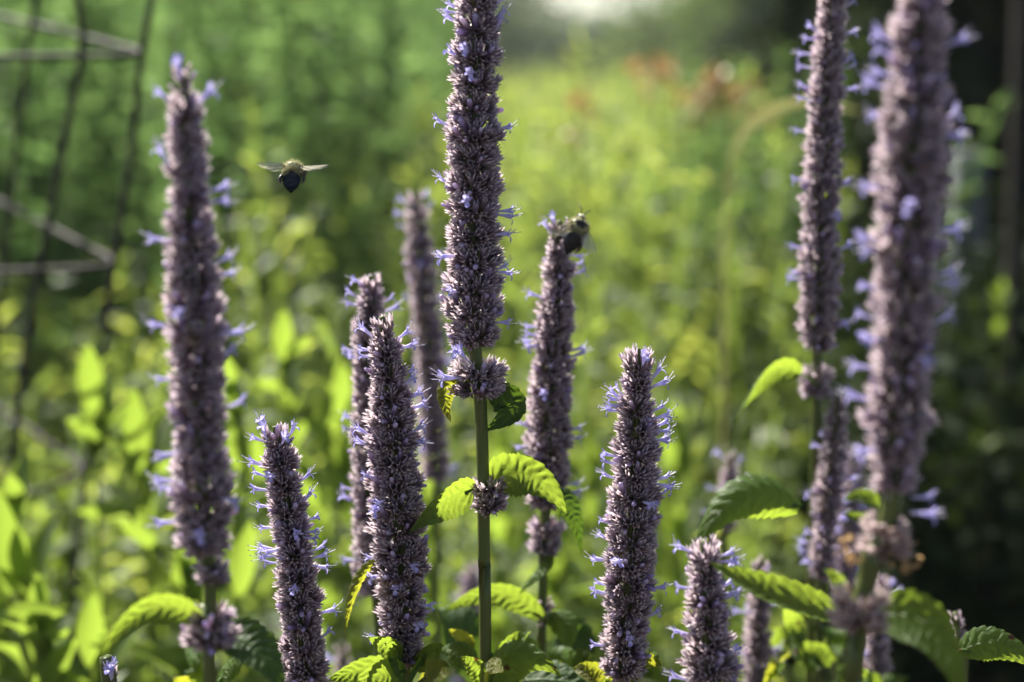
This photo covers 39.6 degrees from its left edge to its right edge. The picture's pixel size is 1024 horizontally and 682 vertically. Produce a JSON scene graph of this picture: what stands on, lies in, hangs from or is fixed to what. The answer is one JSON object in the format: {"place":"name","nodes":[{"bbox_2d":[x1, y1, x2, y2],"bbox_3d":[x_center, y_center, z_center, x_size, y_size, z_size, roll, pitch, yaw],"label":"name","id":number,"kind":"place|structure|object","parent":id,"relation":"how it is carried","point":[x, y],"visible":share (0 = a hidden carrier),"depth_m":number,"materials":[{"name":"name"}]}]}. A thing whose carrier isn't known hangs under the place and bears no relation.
{"place":"outdoors","nodes":[
{"label":"outdoors","id":0,"kind":"place"},
{"bbox_2d":[259,158,321,192],"bbox_3d":[-0.079,-0.060,0.510,0.020,0.013,0.017,-10,15,-40],"label":"bumblebee","id":1,"kind":"object","parent":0,"point":[292,173],"visible":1,"depth_m":0.51,"materials":[{"name":"fur"}]},
{"bbox_2d":[0,82,827,681],"bbox_3d":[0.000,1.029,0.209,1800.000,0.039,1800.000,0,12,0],"label":"ground","id":2,"kind":"structure","parent":0,"point":[790,662],"depth_m":2.56,"materials":[{"name":"green plant"}]},
{"bbox_2d":[3,640,16,663],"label":"lance leaved weed","id":3,"kind":"object","parent":2,"relation":"on","point":[12,642],"visible":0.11,"depth_m":1.35,"materials":[{"name":"green plant"}]},
{"bbox_2d":[0,583,24,679],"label":"lance leaved weed","id":4,"kind":"object","parent":2,"relation":"on","point":[15,674],"visible":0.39,"depth_m":1.26,"materials":[{"name":"green plant"}]},
{"bbox_2d":[0,454,119,681],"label":"lance leaved weed","id":5,"kind":"object","parent":2,"relation":"on","point":[22,556],"visible":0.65,"depth_m":0.83,"materials":[{"name":"green plant"}]},
{"bbox_2d":[0,570,126,681],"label":"lance leaved weed","id":6,"kind":"object","parent":2,"relation":"on","point":[44,659],"visible":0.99,"depth_m":0.76,"materials":[{"name":"green plant"}]},
{"bbox_2d":[48,472,95,659],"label":"lance leaved weed","id":7,"kind":"object","parent":2,"relation":"on","point":[63,494],"visible":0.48,"depth_m":1.38,"materials":[{"name":"green plant"}]},
{"bbox_2d":[47,512,96,580],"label":"lance leaved weed","id":8,"kind":"object","parent":2,"relation":"on","point":[51,515],"visible":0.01,"depth_m":1.49,"materials":[{"name":"green plant"}]},
{"bbox_2d":[0,0,154,661],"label":"wire plant cage","id":9,"kind":"object","parent":2,"relation":"on","point":[80,56],"visible":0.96,"depth_m":1.03,"materials":[{"name":"metal"}]},
{"bbox_2d":[24,0,130,59],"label":"field tree","id":10,"kind":"object","parent":2,"relation":"on","point":[125,10],"visible":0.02,"depth_m":16.10,"materials":[{"name":"green plant"}]},
{"bbox_2d":[65,567,142,681],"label":"lance leaved weed","id":11,"kind":"object","parent":2,"relation":"on","point":[92,630],"visible":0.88,"depth_m":0.78,"materials":[{"name":"green plant"}]},
{"bbox_2d":[66,333,148,618],"bbox_3d":[-0.274,0.431,1.016,0.046,0.889,0.055,8,14,34],"label":"lance leaved weed","id":12,"kind":"object","parent":2,"relation":"on","point":[99,408],"visible":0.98,"depth_m":0.94,"materials":[{"name":"green plant"}]},
{"bbox_2d":[99,654,118,681],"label":"hyssop plant","id":13,"kind":"object","parent":2,"relation":"on","point":[108,669],"visible":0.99,"depth_m":0.50,"materials":[{"name":"purple plant"}]},
{"bbox_2d":[77,381,172,681],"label":"lance leaved weed","id":14,"kind":"object","parent":2,"relation":"on","point":[139,438],"visible":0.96,"depth_m":0.92,"materials":[{"name":"green plant"}]},
{"bbox_2d":[25,1,239,109],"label":"field tree","id":15,"kind":"object","parent":2,"relation":"on","point":[124,64],"visible":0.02,"depth_m":16.14,"materials":[{"name":"green plant"}]},
{"bbox_2d":[129,541,178,681],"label":"lance leaved weed","id":16,"kind":"object","parent":2,"relation":"on","point":[160,631],"visible":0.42,"depth_m":1.23,"materials":[{"name":"green plant"}]},
{"bbox_2d":[120,520,256,681],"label":"lance leaved weed","id":17,"kind":"object","parent":2,"relation":"on","point":[183,581],"visible":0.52,"depth_m":0.85,"materials":[{"name":"green plant"}]},
{"bbox_2d":[98,53,285,681],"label":"hyssop plant","id":18,"kind":"object","parent":2,"relation":"on","point":[199,355],"visible":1,"depth_m":0.42,"materials":[{"name":"purple plant"}]},
{"bbox_2d":[84,0,316,110],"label":"field tree","id":19,"kind":"object","parent":2,"relation":"on","point":[139,32],"visible":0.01,"depth_m":16.48,"materials":[{"name":"green plant"}]},
{"bbox_2d":[169,357,266,681],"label":"lance leaved weed","id":20,"kind":"object","parent":2,"relation":"on","point":[237,443],"visible":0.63,"depth_m":0.93,"materials":[{"name":"green plant"}]},
{"bbox_2d":[157,479,284,678],"bbox_3d":[-0.264,0.449,1.349,0.119,0.722,0.090,-5,13,-25],"label":"lance leaved weed","id":21,"kind":"object","parent":2,"relation":"on","point":[269,628],"visible":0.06,"depth_m":1.29,"materials":[{"name":"green plant"}]},
{"bbox_2d":[0,0,466,499],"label":"tall weed thicket","id":22,"kind":"object","parent":2,"relation":"on","point":[291,59],"visible":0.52,"depth_m":2.52,"materials":[{"name":"green plant"}]},
{"bbox_2d":[250,306,317,497],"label":"lance leaved weed","id":23,"kind":"object","parent":2,"relation":"on","point":[285,386],"visible":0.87,"depth_m":0.99,"materials":[{"name":"green plant"}]},
{"bbox_2d":[237,409,343,681],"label":"hyssop plant","id":24,"kind":"object","parent":2,"relation":"on","point":[300,597],"visible":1,"depth_m":0.52,"materials":[{"name":"purple plant"}]},
{"bbox_2d":[249,453,354,637],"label":"lance leaved weed","id":25,"kind":"object","parent":2,"relation":"on","point":[344,607],"visible":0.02,"depth_m":1.36,"materials":[{"name":"green plant"}]},
{"bbox_2d":[195,0,436,88],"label":"field tree","id":26,"kind":"object","parent":2,"relation":"on","point":[334,22],"visible":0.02,"depth_m":17.31,"materials":[{"name":"green plant"}]},
{"bbox_2d":[6,8,625,68],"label":"wood","id":27,"kind":"object","parent":2,"relation":"on","point":[578,17],"depth_m":52.03,"materials":[{"name":"green plant"}]},
{"bbox_2d":[297,356,355,649],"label":"lance leaved weed","id":28,"kind":"object","parent":2,"relation":"on","point":[325,429],"visible":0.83,"depth_m":0.97,"materials":[{"name":"green plant"}]},
{"bbox_2d":[305,503,351,678],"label":"lance leaved weed","id":29,"kind":"object","parent":2,"relation":"on","point":[331,590],"visible":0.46,"depth_m":1.22,"materials":[{"name":"green plant"}]},
{"bbox_2d":[325,641,351,672],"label":"hyssop plant","id":30,"kind":"object","parent":2,"relation":"on","point":[340,659],"visible":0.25,"depth_m":0.77,"materials":[{"name":"purple plant"}]},
{"bbox_2d":[322,403,357,657],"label":"lance leaved weed","id":31,"kind":"object","parent":2,"relation":"on","point":[347,568],"visible":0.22,"depth_m":1.31,"materials":[{"name":"green plant"}]},
{"bbox_2d":[334,272,405,655],"bbox_3d":[-0.056,0.452,0.687,0.040,0.980,0.026,5,13,23],"label":"hyssop plant","id":32,"kind":"object","parent":2,"relation":"on","point":[371,300],"visible":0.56,"depth_m":0.60,"materials":[{"name":"purple plant"}]},
{"bbox_2d":[252,0,522,93],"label":"field tree","id":33,"kind":"object","parent":2,"relation":"on","point":[508,51],"visible":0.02,"depth_m":19.91,"materials":[{"name":"green plant"}]},
{"bbox_2d":[328,311,451,681],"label":"hyssop plant","id":34,"kind":"object","parent":2,"relation":"on","point":[398,566],"visible":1,"depth_m":0.52,"materials":[{"name":"purple plant"}]},
{"bbox_2d":[383,514,461,629],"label":"lance leaved weed","id":35,"kind":"object","parent":2,"relation":"on","point":[443,570],"visible":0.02,"depth_m":1.40,"materials":[{"name":"green plant"}]},
{"bbox_2d":[0,192,845,681],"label":"undergrowth","id":36,"kind":"object","parent":2,"relation":"on","point":[124,570],"visible":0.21,"depth_m":1.59,"materials":[{"name":"green plant"}]},
{"bbox_2d":[393,189,459,658],"bbox_3d":[-0.053,0.408,0.857,0.050,0.999,0.027,-3,12,-15],"label":"hyssop plant","id":37,"kind":"object","parent":2,"relation":"on","point":[418,240],"visible":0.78,"depth_m":0.77,"materials":[{"name":"purple plant"}]},
{"bbox_2d":[407,475,460,674],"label":"lance leaved weed","id":38,"kind":"object","parent":2,"relation":"on","point":[427,492],"visible":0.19,"depth_m":1.07,"materials":[{"name":"green plant"}]},
{"bbox_2d":[440,545,468,604],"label":"lance leaved weed","id":39,"kind":"object","parent":2,"relation":"on","point":[461,565],"visible":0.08,"depth_m":1.61,"materials":[{"name":"green plant"}]},
{"bbox_2d":[449,560,491,681],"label":"hyssop plant","id":40,"kind":"object","parent":2,"relation":"on","point":[468,581],"visible":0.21,"depth_m":0.91,"materials":[{"name":"purple plant"}]},
{"bbox_2d":[409,0,587,681],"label":"hyssop plant","id":41,"kind":"object","parent":2,"relation":"on","point":[473,257],"visible":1,"depth_m":0.52,"materials":[{"name":"purple plant"}]},
{"bbox_2d":[132,26,866,681],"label":"meadow undergrowth","id":42,"kind":"object","parent":2,"relation":"on","point":[538,170],"visible":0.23,"depth_m":2.31,"materials":[{"name":"green plant"}]},
{"bbox_2d":[431,0,576,97],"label":"field tree","id":43,"kind":"object","parent":2,"relation":"on","point":[529,29],"visible":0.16,"depth_m":22.86,"materials":[{"name":"green plant"}]},
{"bbox_2d":[460,426,548,650],"bbox_3d":[-0.009,0.442,1.306,0.086,0.753,0.074,-10,15,-41],"label":"lance leaved weed","id":44,"kind":"object","parent":2,"relation":"on","point":[503,523],"visible":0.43,"depth_m":1.25,"materials":[{"name":"green plant"}]},
{"bbox_2d":[441,208,595,667],"bbox_3d":[0.004,0.440,0.679,0.068,1.007,0.068,0,12,0],"label":"hyssop plant","id":45,"kind":"object","parent":2,"relation":"on","point":[549,404],"visible":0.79,"depth_m":0.60,"materials":[{"name":"purple plant"}]},
{"bbox_2d":[552,204,596,254],"bbox_3d":[0.025,-0.044,0.571,0.021,0.022,0.018,25,-23,-10],"label":"bumblebee","id":46,"kind":"object","parent":45,"relation":"attached to","point":[576,233],"visible":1,"depth_m":0.57,"materials":[{"name":"fur"}]},
{"bbox_2d":[496,14,549,94],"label":"willow bush","id":47,"kind":"object","parent":2,"relation":"on","point":[523,47],"visible":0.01,"depth_m":31.63,"materials":[{"name":"green plant"}]},
{"bbox_2d":[525,488,604,636],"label":"lance leaved weed","id":48,"kind":"object","parent":2,"relation":"on","point":[556,583],"visible":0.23,"depth_m":1.31,"materials":[{"name":"green plant"}]},
{"bbox_2d":[493,4,650,109],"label":"willow bush","id":49,"kind":"object","parent":2,"relation":"on","point":[568,39],"visible":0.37,"depth_m":24.73,"materials":[{"name":"green plant"}]},
{"bbox_2d":[562,525,594,611],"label":"lance leaved weed","id":50,"kind":"object","parent":2,"relation":"on","point":[568,537],"visible":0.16,"depth_m":1.39,"materials":[{"name":"green plant"}]},
{"bbox_2d":[550,424,610,622],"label":"lance leaved weed","id":51,"kind":"object","parent":2,"relation":"on","point":[592,459],"visible":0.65,"depth_m":1.32,"materials":[{"name":"green plant"}]},
{"bbox_2d":[561,83,604,423],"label":"orange flower","id":52,"kind":"object","parent":2,"relation":"on","point":[574,101],"visible":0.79,"depth_m":2.28,"materials":[{"name":"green plant"}]},
{"bbox_2d":[516,2,661,101],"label":"willow bush","id":53,"kind":"object","parent":2,"relation":"on","point":[594,13],"depth_m":29.38,"materials":[{"name":"green plant"}]},
{"bbox_2d":[562,421,670,612],"bbox_3d":[0.081,0.443,1.197,0.084,0.794,0.082,0,12,0],"label":"lance leaved weed","id":54,"kind":"object","parent":2,"relation":"on","point":[601,505],"visible":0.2,"depth_m":1.14,"materials":[{"name":"green plant"}]},
{"bbox_2d":[573,343,683,681],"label":"hyssop plant","id":55,"kind":"object","parent":2,"relation":"on","point":[634,492],"visible":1,"depth_m":0.53,"materials":[{"name":"purple plant"}]},
{"bbox_2d":[623,50,679,386],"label":"orange flower","id":56,"kind":"object","parent":2,"relation":"on","point":[665,73],"visible":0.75,"depth_m":2.27,"materials":[{"name":"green plant"}]},
{"bbox_2d":[579,0,727,112],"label":"field tree","id":57,"kind":"object","parent":2,"relation":"on","point":[619,53],"visible":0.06,"depth_m":23.05,"materials":[{"name":"green plant"}]},
{"bbox_2d":[653,541,665,672],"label":"lance leaved weed","id":58,"kind":"object","parent":2,"relation":"on","point":[659,569],"visible":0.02,"depth_m":1.61,"materials":[{"name":"green plant"}]},
{"bbox_2d":[655,389,699,669],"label":"lance leaved weed","id":59,"kind":"object","parent":2,"relation":"on","point":[663,506],"visible":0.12,"depth_m":1.50,"materials":[{"name":"green plant"}]},
{"bbox_2d":[643,393,728,681],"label":"lance leaved weed","id":60,"kind":"object","parent":2,"relation":"on","point":[680,524],"visible":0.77,"depth_m":1.27,"materials":[{"name":"green plant"}]},
{"bbox_2d":[670,79,704,392],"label":"orange flower","id":61,"kind":"object","parent":2,"relation":"on","point":[694,121],"visible":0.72,"depth_m":2.28,"materials":[{"name":"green plant"}]},
{"bbox_2d":[614,0,765,98],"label":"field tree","id":62,"kind":"object","parent":2,"relation":"on","point":[650,34],"visible":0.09,"depth_m":19.48,"materials":[{"name":"green plant"}]},
{"bbox_2d":[676,61,724,293],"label":"orange flower","id":63,"kind":"object","parent":2,"relation":"on","point":[712,83],"visible":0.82,"depth_m":2.28,"materials":[{"name":"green plant"}]},
{"bbox_2d":[660,533,746,681],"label":"hyssop plant","id":64,"kind":"object","parent":2,"relation":"on","point":[709,655],"visible":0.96,"depth_m":0.48,"materials":[{"name":"purple plant"}]},
{"bbox_2d":[699,445,747,681],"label":"hyssop plant","id":65,"kind":"object","parent":2,"relation":"on","point":[729,472],"visible":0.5,"depth_m":0.75,"materials":[{"name":"purple plant"}]},
{"bbox_2d":[652,0,795,89],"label":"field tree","id":66,"kind":"object","parent":2,"relation":"on","point":[727,16],"visible":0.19,"depth_m":16.06,"materials":[{"name":"green plant"}]},
{"bbox_2d":[704,68,745,536],"bbox_3d":[0.340,0.079,2.362,0.064,1.044,0.065,3,12,13],"label":"flower","id":67,"kind":"object","parent":2,"relation":"on","point":[730,88],"visible":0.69,"depth_m":2.27,"materials":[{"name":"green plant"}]},
{"bbox_2d":[726,75,776,454],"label":"orange flower","id":68,"kind":"object","parent":2,"relation":"on","point":[747,109],"visible":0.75,"depth_m":2.28,"materials":[{"name":"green plant"}]},
{"bbox_2d":[728,555,790,681],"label":"hyssop plant","id":69,"kind":"object","parent":2,"relation":"on","point":[757,653],"visible":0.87,"depth_m":0.67,"materials":[{"name":"purple plant"}]},
{"bbox_2d":[672,0,850,189],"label":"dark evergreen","id":70,"kind":"object","parent":2,"relation":"on","point":[767,48],"visible":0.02,"depth_m":4.59,"materials":[{"name":"green plant"}]},
{"bbox_2d":[697,392,861,681],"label":"hyssop plant","id":71,"kind":"object","parent":2,"relation":"on","point":[750,495],"visible":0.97,"depth_m":0.66,"materials":[{"name":"purple plant"}]},
{"bbox_2d":[720,98,859,532],"bbox_3d":[0.244,0.284,1.334,0.116,1.011,0.002,0,12,0],"label":"grass blade","id":72,"kind":"object","parent":2,"relation":"on","point":[758,119],"depth_m":1.25,"materials":[{"name":"green plant"}]},
{"bbox_2d":[734,0,862,681],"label":"hyssop plant","id":73,"kind":"object","parent":2,"relation":"on","point":[820,289],"visible":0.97,"depth_m":0.65,"materials":[{"name":"purple plant"}]},
{"bbox_2d":[599,32,1016,659],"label":"scrub undergrowth","id":74,"kind":"object","parent":2,"relation":"on","point":[715,200],"visible":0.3,"depth_m":2.40,"materials":[{"name":"green plant"}]},
{"bbox_2d":[710,0,979,681],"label":"hyssop plant","id":75,"kind":"object","parent":2,"relation":"on","point":[909,185],"visible":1,"depth_m":0.39,"materials":[{"name":"purple plant"}]},
{"bbox_2d":[763,0,941,177],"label":"tree","id":76,"kind":"object","parent":2,"relation":"on","point":[788,20],"visible":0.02,"depth_m":4.06,"materials":[{"name":"green plant"}]},
{"bbox_2d":[831,444,875,680],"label":"hyssop plant","id":77,"kind":"object","parent":2,"relation":"on","point":[852,527],"visible":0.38,"depth_m":0.81,"materials":[{"name":"purple plant"}]},
{"bbox_2d":[834,574,908,681],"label":"hyssop plant","id":78,"kind":"object","parent":2,"relation":"on","point":[876,655],"visible":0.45,"depth_m":0.70,"materials":[{"name":"purple plant"}]},
{"bbox_2d":[737,0,1012,245],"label":"tree","id":79,"kind":"object","parent":2,"relation":"on","point":[879,10],"visible":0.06,"depth_m":3.17,"materials":[{"name":"green plant"}]},
{"bbox_2d":[739,0,1023,681],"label":"shaded undergrowth","id":80,"kind":"object","parent":2,"relation":"on","point":[941,574],"visible":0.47,"depth_m":1.75,"materials":[{"name":"green plant"}]},
{"bbox_2d":[805,0,1023,253],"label":"tree","id":81,"kind":"object","parent":2,"relation":"on","point":[962,91],"visible":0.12,"depth_m":2.86,"materials":[{"name":"green plant"}]},
{"bbox_2d":[940,151,987,507],"bbox_3d":[0.738,0.232,2.390,0.057,1.092,0.055,0,12,0],"label":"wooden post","id":82,"kind":"object","parent":2,"relation":"on","point":[974,211],"visible":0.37,"depth_m":2.28,"materials":[{"name":"brown wood"}]},
{"bbox_2d":[960,413,998,596],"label":"plant","id":83,"kind":"object","parent":2,"relation":"on","point":[974,452],"visible":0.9,"depth_m":1.66,"materials":[{"name":"green plant"}]},
{"bbox_2d":[947,610,1023,681],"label":"hyssop plant","id":84,"kind":"object","parent":2,"relation":"on","point":[984,643],"visible":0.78,"depth_m":0.53,"materials":[{"name":"green plant"}]},
{"bbox_2d":[974,278,1010,600],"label":"lance leaved weed","id":85,"kind":"object","parent":2,"relation":"on","point":[999,300],"visible":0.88,"depth_m":1.73,"materials":[{"name":"green plant"}]},
{"bbox_2d":[1000,0,1023,530],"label":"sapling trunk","id":86,"kind":"object","parent":2,"relation":"on","point":[1013,280],"visible":0.45,"depth_m":2.09,"materials":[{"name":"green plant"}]},
{"bbox_2d":[505,0,679,22],"label":"sky","id":87,"kind":"structure","parent":0,"point":[589,5],"materials":[{"name":"white"}]}
]}

